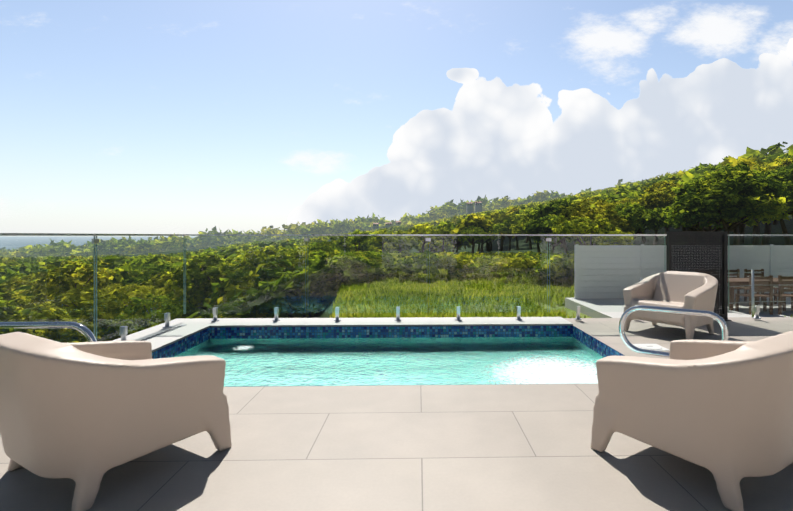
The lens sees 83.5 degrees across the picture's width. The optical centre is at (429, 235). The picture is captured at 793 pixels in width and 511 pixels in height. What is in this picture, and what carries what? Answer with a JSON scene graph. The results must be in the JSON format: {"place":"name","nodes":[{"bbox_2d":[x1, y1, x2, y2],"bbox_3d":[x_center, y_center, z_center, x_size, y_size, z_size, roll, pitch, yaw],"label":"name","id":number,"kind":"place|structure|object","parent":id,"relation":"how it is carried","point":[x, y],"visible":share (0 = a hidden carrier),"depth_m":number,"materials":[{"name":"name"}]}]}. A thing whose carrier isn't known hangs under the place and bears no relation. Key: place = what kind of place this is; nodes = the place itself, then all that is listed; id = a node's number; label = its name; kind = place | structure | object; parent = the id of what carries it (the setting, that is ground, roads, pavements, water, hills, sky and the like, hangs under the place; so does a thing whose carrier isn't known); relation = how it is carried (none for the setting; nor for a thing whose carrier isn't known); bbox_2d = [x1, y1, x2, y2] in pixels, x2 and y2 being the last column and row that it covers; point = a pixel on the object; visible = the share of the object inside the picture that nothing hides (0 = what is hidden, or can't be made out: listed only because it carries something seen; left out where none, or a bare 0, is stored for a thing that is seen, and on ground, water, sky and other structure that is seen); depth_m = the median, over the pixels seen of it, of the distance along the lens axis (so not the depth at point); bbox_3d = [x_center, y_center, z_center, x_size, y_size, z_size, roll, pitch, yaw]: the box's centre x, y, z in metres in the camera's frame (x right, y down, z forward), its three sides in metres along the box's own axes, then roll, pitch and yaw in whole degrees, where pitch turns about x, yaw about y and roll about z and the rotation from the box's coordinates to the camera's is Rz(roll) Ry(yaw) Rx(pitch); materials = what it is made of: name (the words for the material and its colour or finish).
{"place":"outdoors","nodes":[
{"label":"outdoors","id":0,"kind":"place"},
{"bbox_2d":[0,237,231,249],"bbox_3d":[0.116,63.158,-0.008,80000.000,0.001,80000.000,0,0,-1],"label":"sea water","id":1,"kind":"structure","parent":0,"point":[21,241],"depth_m":6127.88,"materials":[{"name":"blue liquid"}]},
{"bbox_2d":[0,8,792,225],"bbox_3d":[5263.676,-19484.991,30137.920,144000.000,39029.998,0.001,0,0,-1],"label":"cloud","id":2,"kind":"structure","parent":0,"point":[496,137],"depth_m":30264.64,"materials":[{"name":"white"}]},
{"bbox_2d":[0,0,792,236],"label":"sky","id":3,"kind":"structure","parent":0,"point":[117,116],"materials":[{"name":"blue"}]},
{"bbox_2d":[114,213,792,338],"bbox_3d":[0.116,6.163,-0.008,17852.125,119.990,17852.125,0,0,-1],"label":"ground","id":4,"kind":"structure","parent":0,"point":[775,229],"depth_m":67.29,"materials":[{"name":"green plant"}]},
{"bbox_2d":[0,177,651,257],"bbox_3d":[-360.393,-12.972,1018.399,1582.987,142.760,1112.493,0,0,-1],"label":"forest","id":5,"kind":"object","parent":4,"relation":"on","point":[445,210],"visible":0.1,"depth_m":672.68,"materials":[{"name":"green plant"}]},
{"bbox_2d":[0,164,717,261],"bbox_3d":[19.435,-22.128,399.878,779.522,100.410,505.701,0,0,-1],"label":"forest","id":6,"kind":"object","parent":4,"relation":"on","point":[453,219],"visible":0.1,"depth_m":296.73,"materials":[{"name":"green plant"}]},
{"bbox_2d":[187,247,573,317],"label":"shrubs","id":7,"kind":"object","parent":4,"relation":"on","point":[235,304],"visible":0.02,"depth_m":30.63,"materials":[{"name":"green plant"}]},
{"bbox_2d":[0,317,792,510],"bbox_3d":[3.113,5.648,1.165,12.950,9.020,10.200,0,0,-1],"label":"terrace deck","id":8,"kind":"structure","parent":4,"relation":"on","point":[513,447],"depth_m":2.31,"materials":[{"name":"tile"}]},
{"bbox_2d":[0,322,96,341],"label":"pool grab rail","id":9,"kind":"object","parent":8,"relation":"on","point":[87,333],"visible":0.38,"depth_m":3.16,"materials":[{"name":"silver metal"}]},
{"bbox_2d":[0,332,231,510],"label":"armchair","id":10,"kind":"object","parent":8,"relation":"on","point":[85,416],"visible":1,"depth_m":1.90,"materials":[{"name":"beige plastic"}]},
{"bbox_2d":[152,325,624,386],"bbox_3d":[-0.441,1.408,4.554,4.642,0.500,2.242,0,0,-1],"label":"pool shell","id":11,"kind":"object","parent":8,"relation":"on","point":[186,343],"visible":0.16,"depth_m":5.66,"materials":[{"name":"tile"}]},
{"bbox_2d":[173,336,603,386],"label":"pool water","id":12,"kind":"structure","parent":11,"relation":"in","point":[352,361],"depth_m":4.62,"materials":[{"name":"teal liquid"}]},
{"bbox_2d":[0,236,792,342],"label":"glass panels","id":13,"kind":"object","parent":8,"relation":"on","point":[333,276],"visible":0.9,"depth_m":5.95,"materials":[{"name":"clear glass"}]},
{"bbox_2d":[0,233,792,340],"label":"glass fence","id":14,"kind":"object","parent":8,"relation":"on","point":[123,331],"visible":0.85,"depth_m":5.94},
{"bbox_2d":[140,325,669,350],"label":"deck fittings","id":15,"kind":"object","parent":8,"relation":"on","point":[656,347],"visible":0.5,"depth_m":4.63,"materials":[{"name":"white paint"}]},
{"bbox_2d":[623,271,717,339],"bbox_3d":[2.922,0.802,5.344,0.858,0.712,0.853,0,0,-36],"label":"armchair","id":16,"kind":"object","parent":8,"relation":"on","point":[685,290],"visible":0.88,"depth_m":5.28,"materials":[{"name":"beige plastic"}]},
{"bbox_2d":[619,305,727,357],"bbox_3d":[2.138,0.906,3.916,0.883,0.544,0.099,0,0,37],"label":"pool grab rail","id":17,"kind":"object","parent":8,"relation":"on","point":[720,320],"visible":0.58,"depth_m":3.96,"materials":[{"name":"silver metal"}]},
{"bbox_2d":[591,331,792,510],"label":"armchair","id":18,"kind":"object","parent":8,"relation":"on","point":[721,411],"visible":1,"depth_m":1.91,"materials":[{"name":"beige plastic"}]},
{"bbox_2d":[666,231,731,320],"bbox_3d":[3.668,0.548,6.081,0.880,1.220,0.120,0,0,-1],"label":"privacy screen","id":19,"kind":"object","parent":8,"relation":"on","point":[671,236],"visible":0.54,"depth_m":6.08,"materials":[{"name":"black metal"}]},
{"bbox_2d":[0,157,792,342],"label":"forest","id":20,"kind":"object","parent":4,"relation":"on","point":[724,200],"visible":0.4,"depth_m":34.17,"materials":[{"name":"green plant"}]},
{"bbox_2d":[0,141,792,313],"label":"forest","id":21,"kind":"object","parent":4,"relation":"on","point":[498,222],"visible":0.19,"depth_m":75.70,"materials":[{"name":"green plant"}]},
{"bbox_2d":[373,202,481,229],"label":"ridge houses","id":22,"kind":"structure","parent":4,"relation":"on","point":[478,206],"depth_m":623.41,"materials":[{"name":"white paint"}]},
{"bbox_2d":[330,250,791,317],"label":"meadow grass","id":23,"kind":"structure","parent":4,"relation":"on","point":[480,299],"depth_m":20.52,"materials":[{"name":"green plant"}]},
{"bbox_2d":[565,298,792,317],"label":"neighbour platform","id":24,"kind":"structure","parent":4,"relation":"on","point":[617,305],"depth_m":11.81,"materials":[{"name":"white concrete"}]},
{"bbox_2d":[697,269,792,314],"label":"dining chairs","id":25,"kind":"object","parent":24,"relation":"on","point":[769,283],"visible":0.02,"depth_m":11.18,"materials":[{"name":"brown wood"}]},
{"bbox_2d":[640,270,792,316],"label":"wire fence","id":26,"kind":"object","parent":4,"relation":"on","point":[752,301],"depth_m":8.63,"materials":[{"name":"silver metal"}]},
{"bbox_2d":[574,244,792,298],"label":"plank wall","id":27,"kind":"structure","parent":0,"point":[737,253],"depth_m":13.44,"materials":[{"name":"grey wood"}]}
]}

